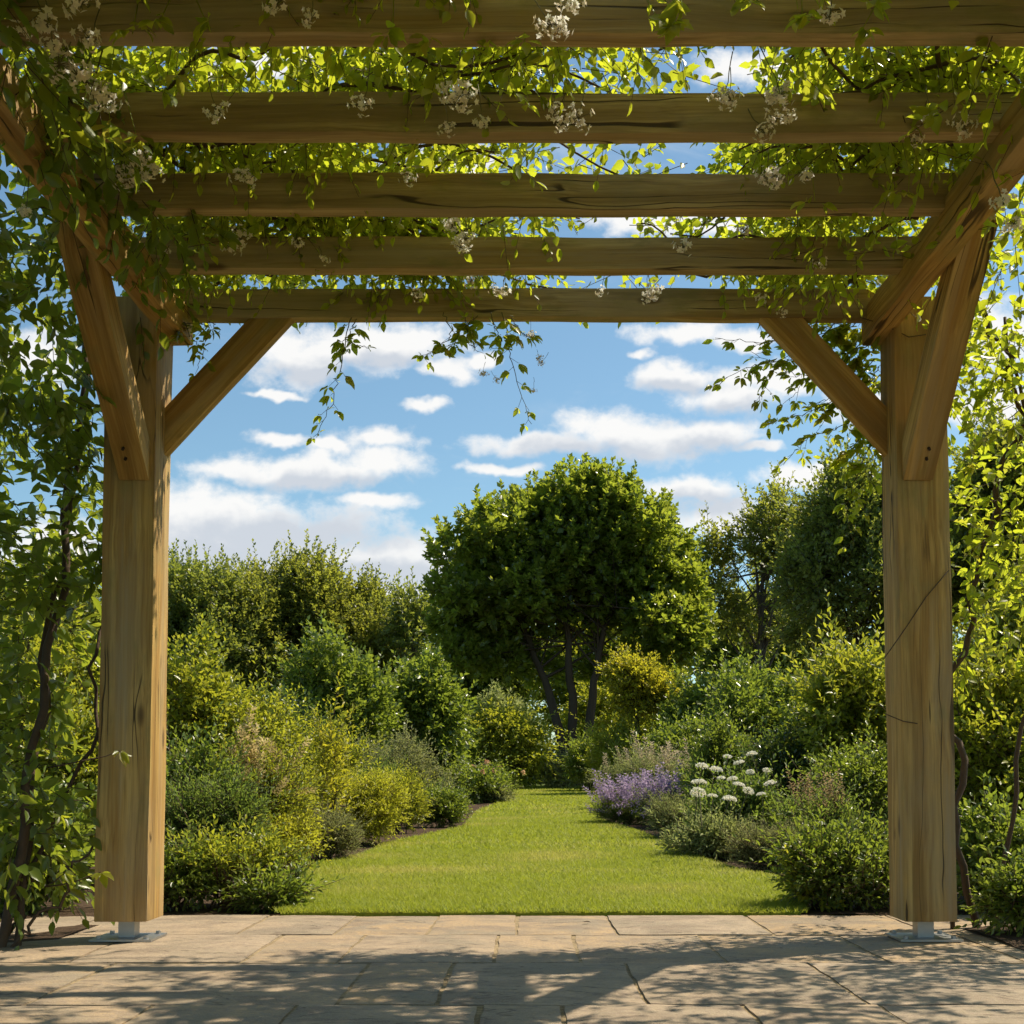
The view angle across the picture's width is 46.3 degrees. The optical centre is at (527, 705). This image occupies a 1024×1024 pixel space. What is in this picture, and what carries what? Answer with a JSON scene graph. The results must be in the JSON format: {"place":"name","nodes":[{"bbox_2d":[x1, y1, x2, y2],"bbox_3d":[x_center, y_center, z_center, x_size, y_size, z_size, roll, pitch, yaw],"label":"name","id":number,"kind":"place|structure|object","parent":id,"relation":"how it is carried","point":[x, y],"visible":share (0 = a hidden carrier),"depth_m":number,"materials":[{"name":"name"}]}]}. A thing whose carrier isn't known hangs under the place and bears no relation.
{"place":"outdoors","nodes":[
{"label":"outdoors","id":0,"kind":"place"},
{"bbox_2d":[0,915,1023,1023],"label":"paving","id":1,"kind":"structure","parent":0,"point":[537,972],"depth_m":3.83,"materials":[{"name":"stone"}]},
{"bbox_2d":[0,0,1023,941],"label":"pergola","id":2,"kind":"object","parent":1,"relation":"on","point":[150,424],"visible":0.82,"depth_m":4.30,"materials":[{"name":"brown wood"}]},
{"bbox_2d":[0,0,714,950],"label":"climbing rose","id":3,"kind":"object","parent":2,"relation":"attached to","point":[52,68],"visible":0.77,"depth_m":4.08,"materials":[{"name":"green plant"}]},
{"bbox_2d":[595,0,1023,928],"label":"climbing rose","id":4,"kind":"object","parent":2,"relation":"attached to","point":[993,68],"visible":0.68,"depth_m":4.29,"materials":[{"name":"green plant"}]},
{"bbox_2d":[0,45,1023,758],"label":"sky","id":5,"kind":"structure","parent":0,"point":[412,443],"materials":[{"name":"blue"}]},
{"bbox_2d":[280,788,801,915],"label":"lawn","id":6,"kind":"structure","parent":0,"point":[520,913],"depth_m":5.42,"materials":[{"name":"green plant"}]},
{"bbox_2d":[491,744,557,785],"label":"garden shrub","id":7,"kind":"object","parent":6,"relation":"on","point":[532,773],"visible":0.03,"depth_m":33.06,"materials":[{"name":"green plant"}]},
{"bbox_2d":[536,747,585,787],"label":"garden shrub","id":8,"kind":"object","parent":6,"relation":"on","point":[552,783],"visible":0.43,"depth_m":30.60,"materials":[{"name":"green plant"}]},
{"bbox_2d":[441,776,884,915],"bbox_3d":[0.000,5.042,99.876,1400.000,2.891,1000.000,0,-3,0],"label":"ground","id":9,"kind":"structure","parent":0,"point":[592,785],"depth_m":36.89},
{"bbox_2d":[0,913,96,942],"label":"flower bed","id":10,"kind":"object","parent":9,"relation":"on","point":[59,932],"visible":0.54,"depth_m":4.77,"materials":[{"name":"soil"}]},
{"bbox_2d":[0,524,101,676],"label":"broadleaf tree","id":11,"kind":"object","parent":9,"relation":"on","point":[86,609],"visible":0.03,"depth_m":39.38,"materials":[{"name":"green plant"}]},
{"bbox_2d":[167,538,302,702],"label":"broadleaf tree","id":12,"kind":"object","parent":9,"relation":"on","point":[194,592],"visible":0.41,"depth_m":41.83,"materials":[{"name":"green plant"}]},
{"bbox_2d":[0,790,491,915],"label":"flower bed","id":13,"kind":"object","parent":9,"relation":"on","point":[84,906],"visible":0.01,"depth_m":6.05,"materials":[{"name":"soil"}]},
{"bbox_2d":[0,751,96,914],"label":"garden shrub","id":14,"kind":"object","parent":13,"relation":"on","point":[36,901],"visible":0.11,"depth_m":5.50,"materials":[{"name":"green plant"}]},
{"bbox_2d":[0,591,100,780],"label":"garden shrub","id":15,"kind":"object","parent":13,"relation":"on","point":[71,661],"visible":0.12,"depth_m":8.87,"materials":[{"name":"green plant"}]},
{"bbox_2d":[3,682,165,882],"bbox_3d":[-2.605,0.552,6.972,0.912,1.379,0.934,-2,-4,33],"label":"garden shrub","id":16,"kind":"object","parent":13,"relation":"on","point":[88,772],"visible":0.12,"depth_m":6.84,"materials":[{"name":"green plant"}]},
{"bbox_2d":[163,818,234,911],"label":"garden shrub","id":17,"kind":"object","parent":13,"relation":"on","point":[178,879],"visible":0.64,"depth_m":5.65,"materials":[{"name":"green plant"}]},
{"bbox_2d":[166,598,270,777],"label":"garden shrub","id":18,"kind":"object","parent":13,"relation":"on","point":[200,699],"visible":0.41,"depth_m":9.33,"materials":[{"name":"green plant"}]},
{"bbox_2d":[165,700,274,808],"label":"garden shrub","id":19,"kind":"object","parent":13,"relation":"on","point":[179,757],"visible":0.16,"depth_m":7.53,"materials":[{"name":"green plant"}]},
{"bbox_2d":[164,739,311,894],"bbox_3d":[-1.794,0.675,6.688,0.933,0.984,0.876,-2,-4,31],"label":"garden shrub","id":20,"kind":"object","parent":13,"relation":"on","point":[206,803],"visible":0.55,"depth_m":6.59,"materials":[{"name":"green plant"}]},
{"bbox_2d":[164,800,313,909],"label":"garden shrub","id":21,"kind":"object","parent":13,"relation":"on","point":[267,853],"visible":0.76,"depth_m":5.79,"materials":[{"name":"green plant"}]},
{"bbox_2d":[166,652,340,807],"bbox_3d":[-2.454,0.488,9.744,1.770,1.908,1.444,0,-3,0],"label":"garden shrub","id":22,"kind":"object","parent":13,"relation":"on","point":[275,715],"visible":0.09,"depth_m":9.75,"materials":[{"name":"green plant"}]},
{"bbox_2d":[185,844,345,913],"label":"garden shrub","id":23,"kind":"object","parent":13,"relation":"on","point":[275,887],"visible":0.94,"depth_m":5.64,"materials":[{"name":"green plant"}]},
{"bbox_2d":[207,692,337,860],"bbox_3d":[-1.856,0.586,8.209,1.143,1.345,0.967,0,-3,0],"label":"plume shrub","id":24,"kind":"object","parent":13,"relation":"on","point":[285,783],"visible":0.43,"depth_m":8.10,"materials":[{"name":"green plant"}]},
{"bbox_2d":[242,679,342,752],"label":"garden shrub","id":25,"kind":"object","parent":13,"relation":"on","point":[303,709],"visible":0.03,"depth_m":16.97,"materials":[{"name":"green plant"}]},
{"bbox_2d":[245,795,353,870],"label":"garden shrub","id":26,"kind":"object","parent":13,"relation":"on","point":[300,829],"visible":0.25,"depth_m":7.88,"materials":[{"name":"green plant"}]},
{"bbox_2d":[280,759,323,860],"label":"garden shrub","id":27,"kind":"object","parent":13,"relation":"on","point":[320,776],"depth_m":8.67,"materials":[{"name":"green plant"}]},
{"bbox_2d":[268,699,388,798],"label":"garden shrub","id":28,"kind":"object","parent":13,"relation":"on","point":[356,756],"visible":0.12,"depth_m":12.45,"materials":[{"name":"green plant"}]},
{"bbox_2d":[292,670,370,819],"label":"garden shrub","id":29,"kind":"object","parent":13,"relation":"on","point":[338,786],"visible":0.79,"depth_m":9.39,"materials":[{"name":"green plant"}]},
{"bbox_2d":[264,609,413,754],"bbox_3d":[-3.269,0.227,19.997,2.416,3.504,2.515,-3,-5,44],"label":"garden shrub","id":30,"kind":"object","parent":13,"relation":"on","point":[314,673],"visible":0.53,"depth_m":19.74,"materials":[{"name":"green plant"}]},
{"bbox_2d":[303,796,376,859],"bbox_3d":[-1.526,0.956,8.977,0.778,0.581,0.708,0,-3,0],"label":"grey mound","id":31,"kind":"object","parent":13,"relation":"on","point":[345,837],"visible":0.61,"depth_m":8.85,"materials":[{"name":"green plant"}]},
{"bbox_2d":[314,758,422,845],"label":"garden shrub","id":32,"kind":"object","parent":13,"relation":"on","point":[381,796],"visible":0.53,"depth_m":10.68,"materials":[{"name":"green plant"}]},
{"bbox_2d":[353,735,413,781],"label":"garden shrub","id":33,"kind":"object","parent":13,"relation":"on","point":[383,764],"visible":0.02,"depth_m":13.38,"materials":[{"name":"green plant"}]},
{"bbox_2d":[338,712,460,792],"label":"garden shrub","id":34,"kind":"object","parent":13,"relation":"on","point":[415,753],"visible":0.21,"depth_m":14.86,"materials":[{"name":"green plant"}]},
{"bbox_2d":[369,754,436,833],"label":"garden shrub","id":35,"kind":"object","parent":13,"relation":"on","point":[417,805],"visible":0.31,"depth_m":12.30,"materials":[{"name":"green plant"}]},
{"bbox_2d":[377,641,486,788],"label":"garden shrub","id":36,"kind":"object","parent":13,"relation":"on","point":[435,707],"visible":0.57,"depth_m":21.56,"materials":[{"name":"green plant"}]},
{"bbox_2d":[415,775,475,828],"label":"garden shrub","id":37,"kind":"object","parent":13,"relation":"on","point":[450,805],"visible":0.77,"depth_m":13.44,"materials":[{"name":"green plant"}]},
{"bbox_2d":[435,744,524,803],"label":"shrub","id":38,"kind":"object","parent":13,"relation":"on","point":[484,774],"visible":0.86,"depth_m":20.66,"materials":[{"name":"green plant"}]},
{"bbox_2d":[466,775,523,802],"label":"garden shrub","id":39,"kind":"object","parent":13,"relation":"on","point":[508,793],"visible":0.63,"depth_m":20.80,"materials":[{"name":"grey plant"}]},
{"bbox_2d":[462,682,577,788],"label":"garden shrub","id":40,"kind":"object","parent":13,"relation":"on","point":[515,734],"visible":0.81,"depth_m":29.62,"materials":[{"name":"green plant"}]},
{"bbox_2d":[210,528,378,702],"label":"broadleaf tree","id":41,"kind":"object","parent":9,"relation":"on","point":[297,595],"visible":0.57,"depth_m":43.82,"materials":[{"name":"green plant"}]},
{"bbox_2d":[276,558,426,686],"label":"broadleaf tree","id":42,"kind":"object","parent":9,"relation":"on","point":[366,592],"visible":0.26,"depth_m":44.76,"materials":[{"name":"green plant"}]},
{"bbox_2d":[364,564,452,682],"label":"broadleaf tree","id":43,"kind":"object","parent":9,"relation":"on","point":[407,626],"visible":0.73,"depth_m":43.52,"materials":[{"name":"green plant"}]},
{"bbox_2d":[430,624,554,724],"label":"broadleaf tree","id":44,"kind":"object","parent":9,"relation":"on","point":[518,688],"visible":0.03,"depth_m":48.76,"materials":[{"name":"green plant"}]},
{"bbox_2d":[23,573,974,771],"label":"woods","id":45,"kind":"object","parent":9,"relation":"on","point":[560,711],"depth_m":65.74,"materials":[{"name":"green plant"}]},
{"bbox_2d":[463,678,547,745],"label":"garden shrub","id":46,"kind":"object","parent":9,"relation":"on","point":[497,697],"visible":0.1,"depth_m":37.94,"materials":[{"name":"green plant"}]},
{"bbox_2d":[416,452,722,785],"bbox_3d":[1.121,-2.406,33.304,8.326,9.416,5.607,0,-3,0],"label":"round tree","id":47,"kind":"object","parent":9,"relation":"on","point":[596,548],"visible":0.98,"depth_m":32.10,"materials":[{"name":"green plant"}]},
{"bbox_2d":[550,656,660,781],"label":"garden shrub","id":48,"kind":"object","parent":9,"relation":"on","point":[603,713],"visible":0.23,"depth_m":41.16,"materials":[{"name":"green plant"}]},
{"bbox_2d":[527,622,692,734],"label":"broadleaf tree","id":49,"kind":"object","parent":9,"relation":"on","point":[560,696],"visible":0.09,"depth_m":47.38,"materials":[{"name":"green plant"}]},
{"bbox_2d":[694,460,807,676],"bbox_3d":[7.090,-2.531,36.188,4.441,9.896,4.219,-2,-4,36],"label":"broadleaf tree","id":50,"kind":"object","parent":9,"relation":"on","point":[761,519],"visible":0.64,"depth_m":35.92,"materials":[{"name":"green plant"}]},
{"bbox_2d":[686,566,847,707],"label":"tree","id":51,"kind":"object","parent":9,"relation":"on","point":[708,656],"visible":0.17,"depth_m":40.87,"materials":[{"name":"green plant"}]},
{"bbox_2d":[593,787,987,914],"bbox_3d":[5.724,1.613,19.673,9.709,0.374,28.533,0,-3,0],"label":"flower bed","id":52,"kind":"object","parent":9,"relation":"on","point":[880,911],"visible":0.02,"depth_m":5.71,"materials":[{"name":"soil"}]},
{"bbox_2d":[556,712,620,790],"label":"garden shrub","id":53,"kind":"object","parent":52,"relation":"on","point":[572,761],"visible":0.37,"depth_m":27.78,"materials":[{"name":"green plant"}]},
{"bbox_2d":[570,705,659,794],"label":"garden shrub","id":54,"kind":"object","parent":52,"relation":"on","point":[613,740],"visible":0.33,"depth_m":25.65,"materials":[{"name":"green plant"}]},
{"bbox_2d":[583,766,659,825],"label":"lavender","id":55,"kind":"object","parent":52,"relation":"on","point":[617,815],"visible":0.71,"depth_m":14.04,"materials":[{"name":"purple plant"}]},
{"bbox_2d":[576,730,696,795],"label":"plume shrub","id":56,"kind":"object","parent":52,"relation":"on","point":[648,762],"visible":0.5,"depth_m":17.86,"materials":[{"name":"green plant"}]},
{"bbox_2d":[594,642,685,741],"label":"shrub","id":57,"kind":"object","parent":52,"relation":"on","point":[639,684],"visible":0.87,"depth_m":25.67,"materials":[{"name":"green plant"}]},
{"bbox_2d":[612,760,707,827],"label":"lavender","id":58,"kind":"object","parent":52,"relation":"on","point":[664,786],"visible":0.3,"depth_m":13.30,"materials":[{"name":"purple plant"}]},
{"bbox_2d":[620,704,712,770],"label":"garden shrub","id":59,"kind":"object","parent":52,"relation":"on","point":[678,731],"visible":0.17,"depth_m":21.66,"materials":[{"name":"green plant"}]},
{"bbox_2d":[640,782,697,839],"bbox_3d":[1.470,1.072,11.349,0.892,0.704,0.749,0,-3,0],"label":"grey mound","id":60,"kind":"object","parent":52,"relation":"on","point":[665,811],"visible":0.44,"depth_m":11.32,"materials":[{"name":"green plant"}]},
{"bbox_2d":[639,652,714,736],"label":"garden shrub","id":61,"kind":"object","parent":52,"relation":"on","point":[691,695],"visible":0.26,"depth_m":24.86,"materials":[{"name":"green plant"}]},
{"bbox_2d":[642,799,758,861],"bbox_3d":[1.429,1.014,9.265,0.892,0.672,0.863,-3,-4,40],"label":"grey mound","id":62,"kind":"object","parent":52,"relation":"on","point":[694,837],"visible":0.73,"depth_m":9.11,"materials":[{"name":"green plant"}]},
{"bbox_2d":[669,695,762,802],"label":"garden shrub","id":63,"kind":"object","parent":52,"relation":"on","point":[717,746],"visible":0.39,"depth_m":12.13,"materials":[{"name":"green plant"}]},
{"bbox_2d":[679,747,795,853],"bbox_3d":[1.496,0.731,9.165,0.918,0.888,1.817,-1,-4,20],"label":"stonecrop","id":64,"kind":"object","parent":52,"relation":"on","point":[738,792],"visible":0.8,"depth_m":9.42,"materials":[{"name":"green plant"}]},
{"bbox_2d":[681,632,816,823],"bbox_3d":[2.715,0.370,14.046,1.848,2.553,1.971,0,-3,0],"label":"garden shrub","id":65,"kind":"object","parent":52,"relation":"on","point":[747,689],"visible":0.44,"depth_m":13.69,"materials":[{"name":"green plant"}]},
{"bbox_2d":[718,806,815,872],"bbox_3d":[1.661,0.955,8.051,0.703,0.574,0.654,-3,-4,40],"label":"grey mound","id":66,"kind":"object","parent":52,"relation":"on","point":[744,851],"visible":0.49,"depth_m":7.99,"materials":[{"name":"green plant"}]},
{"bbox_2d":[723,690,840,829],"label":"garden shrub","id":67,"kind":"object","parent":52,"relation":"on","point":[765,753],"visible":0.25,"depth_m":11.38,"materials":[{"name":"green plant"}]},
{"bbox_2d":[771,844,846,914],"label":"garden shrub","id":68,"kind":"object","parent":52,"relation":"on","point":[817,905],"visible":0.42,"depth_m":5.64,"materials":[{"name":"green plant"}]},
{"bbox_2d":[732,793,889,915],"bbox_3d":[1.498,0.756,5.745,1.002,0.677,0.759,-2,-4,31],"label":"garden shrub","id":69,"kind":"object","parent":52,"relation":"on","point":[856,860],"visible":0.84,"depth_m":5.62,"materials":[{"name":"green plant"}]},
{"bbox_2d":[748,756,887,842],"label":"spiky perennial","id":70,"kind":"object","parent":52,"relation":"on","point":[830,814],"visible":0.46,"depth_m":8.39,"materials":[{"name":"green plant"}]},
{"bbox_2d":[764,589,886,833],"bbox_3d":[3.120,0.282,11.250,1.790,2.799,1.817,0,-3,0],"label":"garden shrub","id":71,"kind":"object","parent":52,"relation":"on","point":[850,687],"visible":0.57,"depth_m":11.00,"materials":[{"name":"green plant"}]},
{"bbox_2d":[781,714,888,844],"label":"garden shrub","id":72,"kind":"object","parent":52,"relation":"on","point":[872,785],"visible":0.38,"depth_m":9.21,"materials":[{"name":"green plant"}]},
{"bbox_2d":[859,583,1023,833],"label":"garden shrub","id":73,"kind":"object","parent":52,"relation":"on","point":[988,737],"visible":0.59,"depth_m":6.18,"materials":[{"name":"green plant"}]},
{"bbox_2d":[952,537,1023,713],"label":"garden shrub","id":74,"kind":"object","parent":52,"relation":"on","point":[1015,619],"visible":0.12,"depth_m":8.51,"materials":[{"name":"green plant"}]},
{"bbox_2d":[956,769,1023,914],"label":"garden shrub","id":75,"kind":"object","parent":52,"relation":"on","point":[981,829],"visible":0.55,"depth_m":5.48,"materials":[{"name":"green plant"}]},
{"bbox_2d":[742,426,964,675],"bbox_3d":[7.305,-2.070,26.442,4.488,8.150,4.443,-1,-4,21],"label":"broadleaf tree","id":76,"kind":"object","parent":9,"relation":"on","point":[813,562],"visible":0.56,"depth_m":25.58,"materials":[{"name":"green plant"}]},
{"bbox_2d":[949,401,1023,644],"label":"broadleaf tree","id":77,"kind":"object","parent":9,"relation":"on","point":[978,476],"visible":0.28,"depth_m":26.34,"materials":[{"name":"green plant"}]},
{"bbox_2d":[966,925,1023,949],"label":"flower bed","id":78,"kind":"object","parent":9,"relation":"on","point":[1014,940],"visible":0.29,"depth_m":4.61,"materials":[{"name":"soil"}]},
{"bbox_2d":[953,833,1023,936],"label":"garden shrub","id":79,"kind":"object","parent":78,"relation":"on","point":[1001,895],"visible":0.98,"depth_m":4.69,"materials":[{"name":"green plant"}]}
]}

